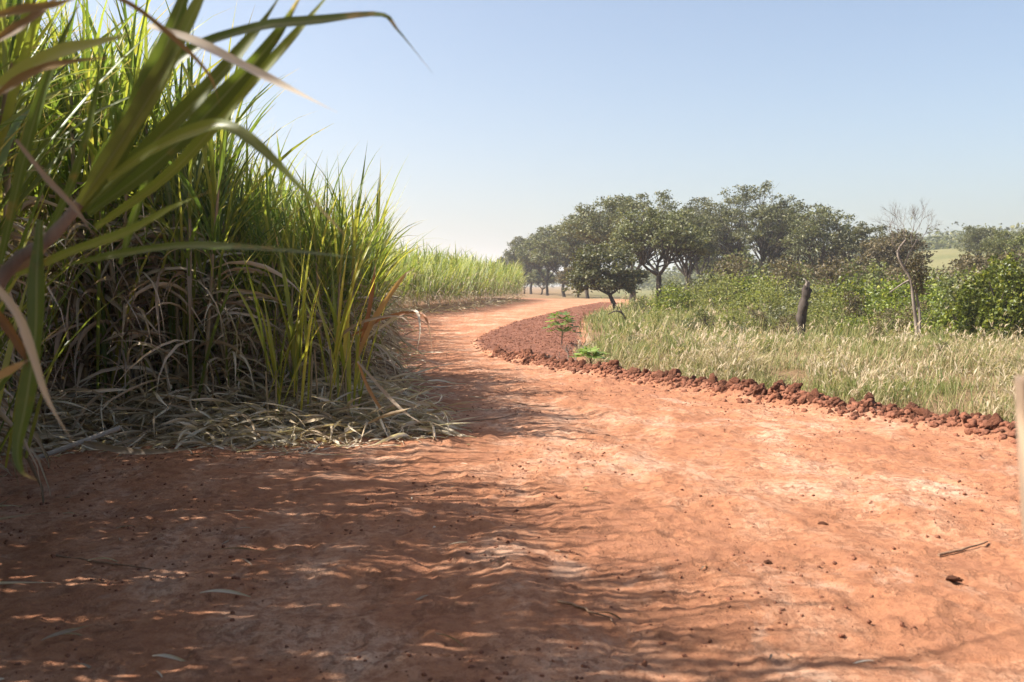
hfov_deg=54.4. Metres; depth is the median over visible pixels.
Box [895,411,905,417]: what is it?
soil clod
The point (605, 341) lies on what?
shrub
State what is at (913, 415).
soil clod
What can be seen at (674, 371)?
soil clod
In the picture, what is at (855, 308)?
shrub
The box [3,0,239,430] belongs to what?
sugar cane
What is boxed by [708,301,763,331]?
shrub
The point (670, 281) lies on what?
shrub
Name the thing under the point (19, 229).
sugar cane
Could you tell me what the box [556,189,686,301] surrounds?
acacia tree
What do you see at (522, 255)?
acacia tree
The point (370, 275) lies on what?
sugar cane
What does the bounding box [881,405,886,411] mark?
soil clod
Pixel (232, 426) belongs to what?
dry leaf litter
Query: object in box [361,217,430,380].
sugar cane
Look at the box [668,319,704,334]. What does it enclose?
shrub
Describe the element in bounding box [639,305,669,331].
shrub
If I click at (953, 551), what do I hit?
twig
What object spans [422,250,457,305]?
sugar cane
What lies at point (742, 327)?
shrub
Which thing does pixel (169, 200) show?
sugar cane
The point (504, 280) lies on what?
sugar cane
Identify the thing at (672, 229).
acacia tree
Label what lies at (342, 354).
sugar cane shoot
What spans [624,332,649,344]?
shrub
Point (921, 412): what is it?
soil clod
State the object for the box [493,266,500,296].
sugar cane
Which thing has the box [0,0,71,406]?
sugar cane
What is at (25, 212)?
sugar cane
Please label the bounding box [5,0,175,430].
sugar cane
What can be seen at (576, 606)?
twig
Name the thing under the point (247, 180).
sugar cane field
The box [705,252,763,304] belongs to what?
shrub
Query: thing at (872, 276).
shrub
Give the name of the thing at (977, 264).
shrub
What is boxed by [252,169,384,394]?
sugar cane
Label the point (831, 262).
shrub
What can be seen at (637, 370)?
soil clod
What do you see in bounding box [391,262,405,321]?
sugar cane
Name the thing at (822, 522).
soil clod
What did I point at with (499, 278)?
sugar cane
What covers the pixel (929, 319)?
shrub
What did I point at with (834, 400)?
soil clod
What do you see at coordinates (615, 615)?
dry leaf
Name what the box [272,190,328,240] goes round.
sugar cane
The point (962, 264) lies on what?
shrub
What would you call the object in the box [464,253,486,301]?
sugar cane
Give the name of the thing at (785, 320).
shrub
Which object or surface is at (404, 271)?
sugar cane
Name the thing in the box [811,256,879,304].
shrub
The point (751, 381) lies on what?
soil clod
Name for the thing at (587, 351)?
castor plant
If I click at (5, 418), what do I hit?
sugar cane
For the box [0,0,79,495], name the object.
sugar cane
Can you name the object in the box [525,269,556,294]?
scrub tree
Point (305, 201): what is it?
sugar cane
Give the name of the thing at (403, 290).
sugar cane
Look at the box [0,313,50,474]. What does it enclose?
sugar cane
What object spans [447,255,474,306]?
sugar cane
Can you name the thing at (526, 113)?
sky
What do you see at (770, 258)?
shrub
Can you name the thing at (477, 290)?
sugar cane
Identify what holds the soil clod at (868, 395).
on the ground at (350, 598)
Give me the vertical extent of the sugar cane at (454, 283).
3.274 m
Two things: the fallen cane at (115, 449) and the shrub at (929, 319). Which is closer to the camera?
the fallen cane at (115, 449)
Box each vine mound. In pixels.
[935,302,987,341]
[948,252,1023,342]
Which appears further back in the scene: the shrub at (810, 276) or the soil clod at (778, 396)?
the shrub at (810, 276)
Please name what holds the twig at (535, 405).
on the ground at (350, 598)
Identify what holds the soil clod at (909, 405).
on the ground at (350, 598)
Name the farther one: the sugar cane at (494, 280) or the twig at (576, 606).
the sugar cane at (494, 280)
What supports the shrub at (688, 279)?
on the ground at (350, 598)
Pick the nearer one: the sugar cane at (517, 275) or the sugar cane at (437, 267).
the sugar cane at (437, 267)
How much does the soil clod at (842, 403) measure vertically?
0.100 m
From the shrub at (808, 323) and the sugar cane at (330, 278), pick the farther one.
the shrub at (808, 323)
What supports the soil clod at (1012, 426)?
on the ground at (350, 598)
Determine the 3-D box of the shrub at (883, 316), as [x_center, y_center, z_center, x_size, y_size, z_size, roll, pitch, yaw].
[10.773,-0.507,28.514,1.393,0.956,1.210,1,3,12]
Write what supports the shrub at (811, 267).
on the ground at (350, 598)
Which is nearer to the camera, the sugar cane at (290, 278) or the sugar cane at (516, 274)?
the sugar cane at (290, 278)
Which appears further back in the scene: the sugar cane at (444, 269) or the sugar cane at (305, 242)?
the sugar cane at (444, 269)
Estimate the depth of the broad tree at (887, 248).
69.05 m
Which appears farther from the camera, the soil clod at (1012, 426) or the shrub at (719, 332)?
the shrub at (719, 332)
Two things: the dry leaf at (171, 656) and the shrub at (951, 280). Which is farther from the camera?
the shrub at (951, 280)
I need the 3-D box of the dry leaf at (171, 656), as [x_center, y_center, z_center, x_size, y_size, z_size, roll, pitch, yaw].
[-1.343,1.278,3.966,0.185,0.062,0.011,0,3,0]
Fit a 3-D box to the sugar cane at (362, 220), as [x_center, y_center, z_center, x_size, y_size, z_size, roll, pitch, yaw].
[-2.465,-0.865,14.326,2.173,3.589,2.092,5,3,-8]
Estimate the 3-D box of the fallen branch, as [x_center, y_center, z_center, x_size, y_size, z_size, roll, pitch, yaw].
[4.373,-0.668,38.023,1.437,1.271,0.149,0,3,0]
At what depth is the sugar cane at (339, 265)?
10.85 m
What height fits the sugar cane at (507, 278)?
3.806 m
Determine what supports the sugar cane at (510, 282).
on the ground at (350, 598)
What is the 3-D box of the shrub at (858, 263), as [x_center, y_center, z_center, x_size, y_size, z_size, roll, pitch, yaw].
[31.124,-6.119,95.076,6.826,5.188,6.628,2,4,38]
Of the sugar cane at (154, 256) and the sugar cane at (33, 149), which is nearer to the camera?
the sugar cane at (33, 149)
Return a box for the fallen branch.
[608,307,626,319]
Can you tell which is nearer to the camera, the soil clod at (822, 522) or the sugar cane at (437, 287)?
the soil clod at (822, 522)
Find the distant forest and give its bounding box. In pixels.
[523,217,1023,289]
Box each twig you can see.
[55,554,151,569]
[456,411,527,421]
[512,399,586,406]
[557,600,612,621]
[937,541,987,555]
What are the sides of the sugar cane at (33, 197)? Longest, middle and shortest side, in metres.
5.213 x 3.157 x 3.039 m
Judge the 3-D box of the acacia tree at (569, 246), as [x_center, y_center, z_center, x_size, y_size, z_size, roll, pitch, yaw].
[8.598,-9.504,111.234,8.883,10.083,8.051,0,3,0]
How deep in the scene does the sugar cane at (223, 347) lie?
10.38 m
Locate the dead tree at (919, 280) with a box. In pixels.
[867,201,943,336]
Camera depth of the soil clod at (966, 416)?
10.04 m
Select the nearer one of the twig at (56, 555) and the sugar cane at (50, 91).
the twig at (56, 555)
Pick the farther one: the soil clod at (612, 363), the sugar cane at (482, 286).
the sugar cane at (482, 286)
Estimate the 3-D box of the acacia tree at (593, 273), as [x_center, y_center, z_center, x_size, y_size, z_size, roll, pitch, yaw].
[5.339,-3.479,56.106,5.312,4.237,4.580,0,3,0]
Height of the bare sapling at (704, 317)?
0.800 m
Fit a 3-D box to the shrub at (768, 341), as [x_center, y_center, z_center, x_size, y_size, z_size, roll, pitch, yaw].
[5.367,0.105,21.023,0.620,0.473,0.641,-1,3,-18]
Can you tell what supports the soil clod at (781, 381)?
on the ground at (350, 598)
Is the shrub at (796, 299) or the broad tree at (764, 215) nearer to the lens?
the shrub at (796, 299)
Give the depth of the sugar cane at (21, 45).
5.04 m
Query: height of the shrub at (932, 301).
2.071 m
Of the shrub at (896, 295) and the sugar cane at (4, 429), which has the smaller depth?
the sugar cane at (4, 429)
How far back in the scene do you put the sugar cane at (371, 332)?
14.21 m
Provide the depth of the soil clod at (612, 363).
16.36 m
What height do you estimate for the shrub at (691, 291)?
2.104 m
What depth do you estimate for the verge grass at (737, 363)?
17.20 m
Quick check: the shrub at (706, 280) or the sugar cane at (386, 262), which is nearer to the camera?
the sugar cane at (386, 262)
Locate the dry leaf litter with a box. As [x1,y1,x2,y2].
[0,296,529,583]
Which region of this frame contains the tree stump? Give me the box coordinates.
[796,278,811,338]
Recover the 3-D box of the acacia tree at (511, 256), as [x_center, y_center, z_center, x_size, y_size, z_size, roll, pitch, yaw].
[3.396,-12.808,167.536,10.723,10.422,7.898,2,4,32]
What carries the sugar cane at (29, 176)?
on the ground at (350, 598)
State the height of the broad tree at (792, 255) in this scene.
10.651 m
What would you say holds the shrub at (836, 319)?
on the ground at (350, 598)
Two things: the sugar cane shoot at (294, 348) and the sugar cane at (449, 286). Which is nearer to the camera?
the sugar cane shoot at (294, 348)
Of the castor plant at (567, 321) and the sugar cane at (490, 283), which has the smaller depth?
the castor plant at (567, 321)
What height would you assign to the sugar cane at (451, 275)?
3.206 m
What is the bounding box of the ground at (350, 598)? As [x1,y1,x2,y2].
[0,248,1023,681]
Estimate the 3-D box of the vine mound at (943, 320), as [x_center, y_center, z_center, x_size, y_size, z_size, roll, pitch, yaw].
[11.644,-0.449,25.590,1.279,1.249,1.214,-1,3,-16]
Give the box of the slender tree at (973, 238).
[954,225,1001,258]
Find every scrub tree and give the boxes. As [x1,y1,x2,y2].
[518,267,532,293]
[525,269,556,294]
[554,266,585,297]
[947,248,1023,278]
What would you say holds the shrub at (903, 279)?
on the ground at (350, 598)
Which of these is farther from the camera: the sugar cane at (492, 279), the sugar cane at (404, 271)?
the sugar cane at (492, 279)
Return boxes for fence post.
[1014,371,1023,538]
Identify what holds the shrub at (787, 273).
on the ground at (350, 598)
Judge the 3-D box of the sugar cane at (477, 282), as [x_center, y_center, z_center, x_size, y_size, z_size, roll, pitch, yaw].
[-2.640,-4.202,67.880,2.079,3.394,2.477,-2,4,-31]
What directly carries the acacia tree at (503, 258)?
on the ground at (350, 598)
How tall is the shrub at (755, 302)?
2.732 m
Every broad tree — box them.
[677,197,730,280]
[688,237,759,273]
[689,180,819,277]
[752,202,822,277]
[775,204,860,281]
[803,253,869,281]
[825,221,906,278]
[856,229,936,280]
[975,227,1023,258]
[1001,234,1023,263]
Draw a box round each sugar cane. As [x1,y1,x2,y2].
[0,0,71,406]
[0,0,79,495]
[0,0,103,460]
[0,0,137,425]
[0,0,167,451]
[0,0,196,467]
[0,0,431,479]
[0,7,135,502]
[0,14,126,390]
[0,33,154,419]
[0,69,119,455]
[0,114,110,129]
[0,131,77,236]
[0,222,62,380]
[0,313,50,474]
[0,388,57,488]
[1,14,131,405]
[2,5,113,402]
[2,28,106,437]
[2,288,17,375]
[3,0,239,415]
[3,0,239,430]
[3,55,201,429]
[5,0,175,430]
[5,11,79,255]
[19,24,185,388]
[21,0,331,419]
[21,9,236,407]
[22,0,255,429]
[60,3,314,436]
[108,88,270,393]
[113,129,310,420]
[141,128,322,406]
[142,111,314,402]
[157,162,272,393]
[198,188,284,391]
[199,180,335,425]
[205,159,342,412]
[215,171,313,392]
[222,188,360,403]
[239,148,361,388]
[249,151,420,419]
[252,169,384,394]
[264,142,404,399]
[264,157,362,240]
[269,141,403,396]
[272,179,373,360]
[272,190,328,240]
[279,193,400,397]
[295,217,364,387]
[309,173,417,374]
[313,217,413,399]
[314,215,407,394]
[317,199,385,365]
[329,210,410,364]
[329,213,402,374]
[330,189,392,372]
[332,201,426,397]
[336,217,407,372]
[338,156,441,381]
[338,188,405,357]
[350,224,399,365]
[353,190,412,372]
[357,197,413,373]
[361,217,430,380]
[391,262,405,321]
[393,253,437,308]
[394,250,417,306]
[397,252,417,305]
[398,243,422,303]
[400,254,429,308]
[403,253,433,306]
[411,250,435,305]
[412,251,437,306]
[415,251,443,306]
[417,255,450,304]
[420,247,458,306]
[421,247,451,305]
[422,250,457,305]
[429,243,457,305]
[435,253,463,304]
[440,251,466,302]
[441,262,464,307]
[444,244,475,298]
[446,247,472,301]
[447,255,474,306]
[448,252,478,298]
[449,257,474,301]
[449,259,479,300]
[450,250,476,301]
[456,254,482,306]
[461,247,482,302]
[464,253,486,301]
[467,260,488,304]
[468,257,483,302]
[470,252,491,301]
[470,268,492,306]
[471,256,488,303]
[471,256,494,298]
[472,265,494,298]
[479,257,499,298]
[482,268,497,296]
[484,263,500,298]
[485,258,506,300]
[485,262,502,298]
[486,261,500,300]
[488,260,512,297]
[488,271,503,300]
[489,262,506,297]
[489,267,504,302]
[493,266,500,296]
[495,261,506,294]
[500,259,519,299]
[501,262,516,292]
[501,268,519,297]
[503,262,521,297]
[504,261,517,298]
[507,267,521,294]
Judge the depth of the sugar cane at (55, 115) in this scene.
4.89 m
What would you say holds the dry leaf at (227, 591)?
on the ground at (350, 598)
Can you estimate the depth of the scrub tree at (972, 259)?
57.67 m
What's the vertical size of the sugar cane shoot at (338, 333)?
2.473 m
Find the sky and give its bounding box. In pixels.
[22,0,1023,285]
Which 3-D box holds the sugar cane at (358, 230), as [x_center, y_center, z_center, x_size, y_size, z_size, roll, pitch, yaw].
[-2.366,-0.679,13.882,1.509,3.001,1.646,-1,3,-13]
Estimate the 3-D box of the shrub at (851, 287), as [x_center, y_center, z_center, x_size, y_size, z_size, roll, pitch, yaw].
[12.205,-1.238,35.864,2.917,2.593,3.948,-1,3,-13]
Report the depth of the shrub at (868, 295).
41.78 m
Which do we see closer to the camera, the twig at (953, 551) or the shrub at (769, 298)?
the twig at (953, 551)
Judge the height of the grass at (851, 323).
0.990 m
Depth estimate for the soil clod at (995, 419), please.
9.82 m
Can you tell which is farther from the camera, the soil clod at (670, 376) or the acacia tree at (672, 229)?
the acacia tree at (672, 229)
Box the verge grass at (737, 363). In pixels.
[574,291,1023,422]
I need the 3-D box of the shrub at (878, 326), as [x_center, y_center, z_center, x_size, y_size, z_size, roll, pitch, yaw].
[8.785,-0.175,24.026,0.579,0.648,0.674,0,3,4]
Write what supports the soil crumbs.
on the ground at (350, 598)
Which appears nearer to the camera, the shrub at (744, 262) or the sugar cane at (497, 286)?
the sugar cane at (497, 286)
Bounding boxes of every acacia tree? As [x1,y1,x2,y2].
[495,255,534,271]
[502,236,560,293]
[512,229,572,295]
[528,224,586,296]
[549,213,614,298]
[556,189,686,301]
[560,242,652,309]
[601,205,719,308]
[649,208,724,292]
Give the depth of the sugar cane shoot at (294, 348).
9.82 m
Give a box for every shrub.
[592,333,614,350]
[622,294,653,314]
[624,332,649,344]
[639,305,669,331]
[641,281,701,315]
[649,277,684,297]
[666,345,695,360]
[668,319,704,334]
[674,279,717,312]
[680,305,720,330]
[682,273,720,299]
[683,261,749,314]
[687,267,730,309]
[700,262,746,283]
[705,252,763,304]
[706,321,728,343]
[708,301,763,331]
[710,269,781,312]
[713,247,771,286]
[722,322,755,337]
[726,272,800,315]
[732,262,778,304]
[742,279,807,319]
[742,308,777,332]
[754,255,811,301]
[754,256,797,280]
[754,335,781,354]
[755,303,818,331]
[761,260,820,304]
[767,305,825,333]
[771,312,805,335]
[772,277,835,306]
[779,296,817,310]
[780,272,843,311]
[793,262,836,288]
[795,253,831,282]
[806,284,855,331]
[807,301,833,329]
[810,250,859,282]
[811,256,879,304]
[816,271,895,318]
[816,310,856,337]
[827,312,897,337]
[831,281,887,311]
[832,255,883,293]
[833,289,873,321]
[841,273,937,319]
[859,259,901,298]
[859,303,895,323]
[861,321,888,343]
[865,270,952,310]
[865,295,919,329]
[870,264,919,304]
[870,307,907,335]
[881,282,952,326]
[888,299,938,338]
[893,301,952,317]
[896,270,965,297]
[904,306,946,337]
[908,269,971,306]
[917,279,995,328]
[927,260,980,285]
[930,341,950,363]
[942,263,989,283]
[945,274,996,302]
[964,263,995,279]
[989,256,1023,280]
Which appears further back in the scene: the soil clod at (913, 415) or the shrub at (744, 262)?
the shrub at (744, 262)
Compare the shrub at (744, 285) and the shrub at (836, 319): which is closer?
the shrub at (836, 319)
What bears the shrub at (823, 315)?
on the ground at (350, 598)
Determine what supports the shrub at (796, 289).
on the ground at (350, 598)
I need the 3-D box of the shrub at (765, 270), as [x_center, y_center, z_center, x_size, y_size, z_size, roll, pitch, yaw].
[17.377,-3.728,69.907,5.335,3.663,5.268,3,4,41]
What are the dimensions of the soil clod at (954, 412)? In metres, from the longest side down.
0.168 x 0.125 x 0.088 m
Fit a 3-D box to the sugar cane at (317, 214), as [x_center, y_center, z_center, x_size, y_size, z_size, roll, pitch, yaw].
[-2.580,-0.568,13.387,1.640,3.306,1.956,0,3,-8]
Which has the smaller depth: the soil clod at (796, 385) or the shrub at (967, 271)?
the soil clod at (796, 385)
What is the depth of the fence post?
1.54 m
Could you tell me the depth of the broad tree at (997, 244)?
83.06 m
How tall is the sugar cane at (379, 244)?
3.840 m
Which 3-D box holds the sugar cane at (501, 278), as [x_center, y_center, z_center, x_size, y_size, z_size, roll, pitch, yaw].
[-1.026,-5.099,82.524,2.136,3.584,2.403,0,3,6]
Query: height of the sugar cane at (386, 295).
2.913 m
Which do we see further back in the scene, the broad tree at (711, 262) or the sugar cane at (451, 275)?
the broad tree at (711, 262)
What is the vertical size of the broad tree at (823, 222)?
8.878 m
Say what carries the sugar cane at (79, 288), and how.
on the ground at (350, 598)
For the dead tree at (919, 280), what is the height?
3.911 m
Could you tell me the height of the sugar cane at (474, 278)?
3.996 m
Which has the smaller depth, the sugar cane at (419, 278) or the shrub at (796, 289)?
the shrub at (796, 289)
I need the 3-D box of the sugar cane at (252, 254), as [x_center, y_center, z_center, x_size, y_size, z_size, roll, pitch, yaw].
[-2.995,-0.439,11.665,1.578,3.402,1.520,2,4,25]
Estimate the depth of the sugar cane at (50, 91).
11.00 m
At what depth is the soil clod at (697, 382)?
14.06 m
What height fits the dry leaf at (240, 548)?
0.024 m
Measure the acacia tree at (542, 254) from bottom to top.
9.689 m
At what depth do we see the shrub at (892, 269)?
51.73 m
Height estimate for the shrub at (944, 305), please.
1.914 m
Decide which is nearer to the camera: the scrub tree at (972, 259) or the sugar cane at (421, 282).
the sugar cane at (421, 282)
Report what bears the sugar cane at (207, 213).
on the ground at (350, 598)
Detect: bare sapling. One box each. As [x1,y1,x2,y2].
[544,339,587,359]
[700,314,717,330]
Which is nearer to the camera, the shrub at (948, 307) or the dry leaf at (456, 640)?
the dry leaf at (456, 640)
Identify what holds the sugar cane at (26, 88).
on the ground at (350, 598)
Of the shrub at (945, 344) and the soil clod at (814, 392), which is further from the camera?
the shrub at (945, 344)
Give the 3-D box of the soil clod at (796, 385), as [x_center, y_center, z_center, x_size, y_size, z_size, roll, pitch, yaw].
[3.554,0.604,12.475,0.185,0.173,0.118,1,3,22]
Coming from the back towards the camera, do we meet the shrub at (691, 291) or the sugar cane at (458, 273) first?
the sugar cane at (458, 273)
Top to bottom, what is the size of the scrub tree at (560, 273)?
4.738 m
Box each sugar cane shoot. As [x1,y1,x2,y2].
[222,242,321,428]
[255,200,401,430]
[257,212,328,426]
[308,260,401,415]
[320,263,432,422]
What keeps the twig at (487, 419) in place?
on the ground at (350, 598)
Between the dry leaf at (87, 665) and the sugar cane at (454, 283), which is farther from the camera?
the sugar cane at (454, 283)
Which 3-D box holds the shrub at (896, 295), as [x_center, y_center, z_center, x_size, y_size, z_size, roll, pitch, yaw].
[13.006,-1.095,33.978,3.428,2.460,3.016,0,3,-7]
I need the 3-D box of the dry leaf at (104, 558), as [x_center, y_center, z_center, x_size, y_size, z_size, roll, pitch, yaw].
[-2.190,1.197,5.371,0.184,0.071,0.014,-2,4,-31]
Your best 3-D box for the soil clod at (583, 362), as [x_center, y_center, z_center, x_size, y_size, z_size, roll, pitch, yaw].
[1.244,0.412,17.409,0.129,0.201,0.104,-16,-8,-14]
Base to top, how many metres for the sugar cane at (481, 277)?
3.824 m
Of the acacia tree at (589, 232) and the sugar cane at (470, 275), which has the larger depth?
the acacia tree at (589, 232)
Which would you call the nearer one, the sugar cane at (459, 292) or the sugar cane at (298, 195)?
the sugar cane at (298, 195)
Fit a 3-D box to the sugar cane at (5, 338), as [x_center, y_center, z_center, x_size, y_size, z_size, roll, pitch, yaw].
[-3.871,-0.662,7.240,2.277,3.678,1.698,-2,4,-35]
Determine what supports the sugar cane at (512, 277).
on the ground at (350, 598)
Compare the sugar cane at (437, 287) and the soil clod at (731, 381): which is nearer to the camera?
the soil clod at (731, 381)
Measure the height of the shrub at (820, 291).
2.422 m
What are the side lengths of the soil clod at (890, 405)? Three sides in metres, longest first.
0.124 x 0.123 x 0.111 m
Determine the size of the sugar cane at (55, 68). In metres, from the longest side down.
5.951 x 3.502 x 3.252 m
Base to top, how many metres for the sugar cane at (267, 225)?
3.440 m
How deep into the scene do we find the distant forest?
294.30 m
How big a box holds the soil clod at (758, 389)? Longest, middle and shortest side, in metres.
0.226 x 0.176 x 0.163 m
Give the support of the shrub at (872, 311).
on the ground at (350, 598)
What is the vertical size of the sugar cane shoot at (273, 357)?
1.980 m
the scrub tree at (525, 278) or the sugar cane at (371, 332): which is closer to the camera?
the sugar cane at (371, 332)
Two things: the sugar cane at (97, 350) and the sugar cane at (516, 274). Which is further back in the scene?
the sugar cane at (516, 274)
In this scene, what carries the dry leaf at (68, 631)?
on the ground at (350, 598)
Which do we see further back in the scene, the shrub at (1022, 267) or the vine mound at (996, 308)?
the shrub at (1022, 267)
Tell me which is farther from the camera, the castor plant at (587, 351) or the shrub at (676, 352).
the shrub at (676, 352)
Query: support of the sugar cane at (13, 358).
on the ground at (350, 598)
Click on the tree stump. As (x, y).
(801, 314)
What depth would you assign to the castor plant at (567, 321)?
24.48 m
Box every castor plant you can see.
[543,311,580,343]
[568,346,609,363]
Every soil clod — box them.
[579,359,585,365]
[609,359,618,367]
[632,368,641,373]
[667,374,675,381]
[668,368,681,375]
[693,379,701,385]
[707,372,717,383]
[725,377,740,386]
[743,378,756,386]
[753,383,766,395]
[764,559,772,564]
[770,383,781,390]
[773,379,785,386]
[776,391,781,399]
[788,382,802,390]
[806,388,819,402]
[818,521,828,524]
[825,396,841,406]
[838,401,846,407]
[862,401,873,407]
[864,392,874,401]
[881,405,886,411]
[887,403,897,408]
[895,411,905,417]
[904,402,918,412]
[909,412,917,419]
[911,407,930,417]
[945,575,963,581]
[948,409,959,416]
[962,413,971,423]
[982,413,1003,430]
[1009,422,1015,429]
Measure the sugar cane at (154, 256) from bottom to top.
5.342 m
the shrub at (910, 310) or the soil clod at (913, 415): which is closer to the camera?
the soil clod at (913, 415)
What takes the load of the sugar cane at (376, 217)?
on the ground at (350, 598)
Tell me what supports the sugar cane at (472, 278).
on the ground at (350, 598)
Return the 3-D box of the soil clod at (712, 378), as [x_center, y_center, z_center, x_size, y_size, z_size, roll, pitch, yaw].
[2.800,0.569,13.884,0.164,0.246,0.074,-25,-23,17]
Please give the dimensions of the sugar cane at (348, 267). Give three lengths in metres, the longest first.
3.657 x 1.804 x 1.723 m
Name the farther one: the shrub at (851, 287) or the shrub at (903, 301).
the shrub at (851, 287)
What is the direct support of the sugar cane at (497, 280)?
on the ground at (350, 598)
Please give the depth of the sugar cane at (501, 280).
81.00 m
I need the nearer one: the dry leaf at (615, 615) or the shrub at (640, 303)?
the dry leaf at (615, 615)
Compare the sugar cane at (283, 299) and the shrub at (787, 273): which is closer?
the sugar cane at (283, 299)
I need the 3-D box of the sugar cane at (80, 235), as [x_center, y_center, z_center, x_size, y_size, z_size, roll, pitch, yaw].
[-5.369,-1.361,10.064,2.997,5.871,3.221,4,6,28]
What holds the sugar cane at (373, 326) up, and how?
on the ground at (350, 598)
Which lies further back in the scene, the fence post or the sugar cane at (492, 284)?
the sugar cane at (492, 284)
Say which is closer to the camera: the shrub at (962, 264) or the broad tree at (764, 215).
the shrub at (962, 264)
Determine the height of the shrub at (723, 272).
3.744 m
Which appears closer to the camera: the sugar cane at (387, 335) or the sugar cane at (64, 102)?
the sugar cane at (64, 102)
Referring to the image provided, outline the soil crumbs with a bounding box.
[0,302,1020,681]
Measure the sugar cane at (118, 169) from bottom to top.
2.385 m
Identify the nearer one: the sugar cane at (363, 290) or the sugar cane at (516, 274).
the sugar cane at (363, 290)
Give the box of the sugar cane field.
[2,0,506,404]
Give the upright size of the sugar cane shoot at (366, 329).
1.583 m
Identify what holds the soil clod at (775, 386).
on the ground at (350, 598)
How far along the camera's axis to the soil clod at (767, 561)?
5.36 m
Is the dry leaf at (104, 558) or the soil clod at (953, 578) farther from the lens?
the dry leaf at (104, 558)
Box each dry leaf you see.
[41,624,92,640]
[76,663,91,667]
[88,557,117,561]
[152,654,186,661]
[200,589,250,596]
[223,547,259,550]
[436,633,463,646]
[596,612,620,618]
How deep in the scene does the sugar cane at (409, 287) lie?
50.43 m
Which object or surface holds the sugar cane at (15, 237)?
on the ground at (350, 598)
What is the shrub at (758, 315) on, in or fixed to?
on the ground at (350, 598)
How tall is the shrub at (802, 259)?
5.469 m
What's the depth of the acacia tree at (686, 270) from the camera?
75.59 m
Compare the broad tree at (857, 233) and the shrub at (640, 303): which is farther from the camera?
the broad tree at (857, 233)
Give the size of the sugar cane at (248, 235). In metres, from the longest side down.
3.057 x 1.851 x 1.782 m
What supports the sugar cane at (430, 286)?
on the ground at (350, 598)
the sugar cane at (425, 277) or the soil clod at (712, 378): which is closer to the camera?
the soil clod at (712, 378)
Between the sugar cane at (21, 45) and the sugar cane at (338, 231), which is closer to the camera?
the sugar cane at (21, 45)
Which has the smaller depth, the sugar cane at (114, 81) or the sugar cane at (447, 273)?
the sugar cane at (114, 81)
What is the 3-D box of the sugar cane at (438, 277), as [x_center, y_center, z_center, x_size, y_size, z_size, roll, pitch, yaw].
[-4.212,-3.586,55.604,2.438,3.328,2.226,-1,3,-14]
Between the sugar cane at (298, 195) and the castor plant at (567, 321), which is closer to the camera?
the sugar cane at (298, 195)
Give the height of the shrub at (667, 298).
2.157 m
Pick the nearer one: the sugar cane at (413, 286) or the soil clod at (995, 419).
the soil clod at (995, 419)
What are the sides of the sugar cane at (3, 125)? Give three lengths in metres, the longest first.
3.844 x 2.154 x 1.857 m
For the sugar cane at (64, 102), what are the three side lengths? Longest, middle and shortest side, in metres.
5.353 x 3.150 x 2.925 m
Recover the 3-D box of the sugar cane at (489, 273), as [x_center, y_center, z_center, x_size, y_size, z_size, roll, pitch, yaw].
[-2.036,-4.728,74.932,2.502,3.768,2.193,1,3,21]
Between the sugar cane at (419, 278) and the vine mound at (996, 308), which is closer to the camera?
the vine mound at (996, 308)
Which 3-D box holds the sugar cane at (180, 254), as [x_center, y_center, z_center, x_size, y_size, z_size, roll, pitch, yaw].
[-3.958,-1.042,11.758,2.486,4.871,2.672,-2,-3,-8]
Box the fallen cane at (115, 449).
[34,426,200,457]
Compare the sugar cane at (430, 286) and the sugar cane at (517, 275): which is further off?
the sugar cane at (517, 275)
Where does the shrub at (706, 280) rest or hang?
on the ground at (350, 598)
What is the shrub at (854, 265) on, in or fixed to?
on the ground at (350, 598)
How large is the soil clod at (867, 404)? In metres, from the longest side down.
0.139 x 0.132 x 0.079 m
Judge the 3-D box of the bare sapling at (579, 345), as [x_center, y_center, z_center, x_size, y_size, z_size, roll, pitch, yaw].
[1.036,0.230,18.706,0.875,0.563,0.518,0,3,0]
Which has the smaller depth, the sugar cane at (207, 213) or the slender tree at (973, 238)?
the sugar cane at (207, 213)
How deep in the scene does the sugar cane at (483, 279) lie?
71.77 m
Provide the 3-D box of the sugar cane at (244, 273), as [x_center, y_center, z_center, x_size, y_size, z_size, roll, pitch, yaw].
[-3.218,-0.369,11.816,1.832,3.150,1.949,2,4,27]
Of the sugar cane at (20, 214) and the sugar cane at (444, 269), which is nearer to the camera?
the sugar cane at (20, 214)
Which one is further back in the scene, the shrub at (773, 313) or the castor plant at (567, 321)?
the shrub at (773, 313)
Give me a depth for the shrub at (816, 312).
33.01 m
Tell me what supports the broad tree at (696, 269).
on the ground at (350, 598)
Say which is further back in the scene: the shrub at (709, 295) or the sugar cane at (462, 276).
the sugar cane at (462, 276)
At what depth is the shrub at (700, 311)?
33.05 m
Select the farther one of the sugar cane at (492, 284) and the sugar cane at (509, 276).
the sugar cane at (509, 276)
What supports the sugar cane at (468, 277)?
on the ground at (350, 598)
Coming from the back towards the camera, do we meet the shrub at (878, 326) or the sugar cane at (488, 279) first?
the sugar cane at (488, 279)
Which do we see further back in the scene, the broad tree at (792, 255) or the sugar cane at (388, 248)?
the broad tree at (792, 255)
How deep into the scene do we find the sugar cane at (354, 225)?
11.24 m
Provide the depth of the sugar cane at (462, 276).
63.81 m
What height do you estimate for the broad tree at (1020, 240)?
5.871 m
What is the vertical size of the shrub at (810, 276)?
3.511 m
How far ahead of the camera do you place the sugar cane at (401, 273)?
48.41 m
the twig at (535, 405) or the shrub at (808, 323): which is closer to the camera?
the twig at (535, 405)
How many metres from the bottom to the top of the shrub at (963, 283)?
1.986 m
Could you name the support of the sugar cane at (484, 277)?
on the ground at (350, 598)
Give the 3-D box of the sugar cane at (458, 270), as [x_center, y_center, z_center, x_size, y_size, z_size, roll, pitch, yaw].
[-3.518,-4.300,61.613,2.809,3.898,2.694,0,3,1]

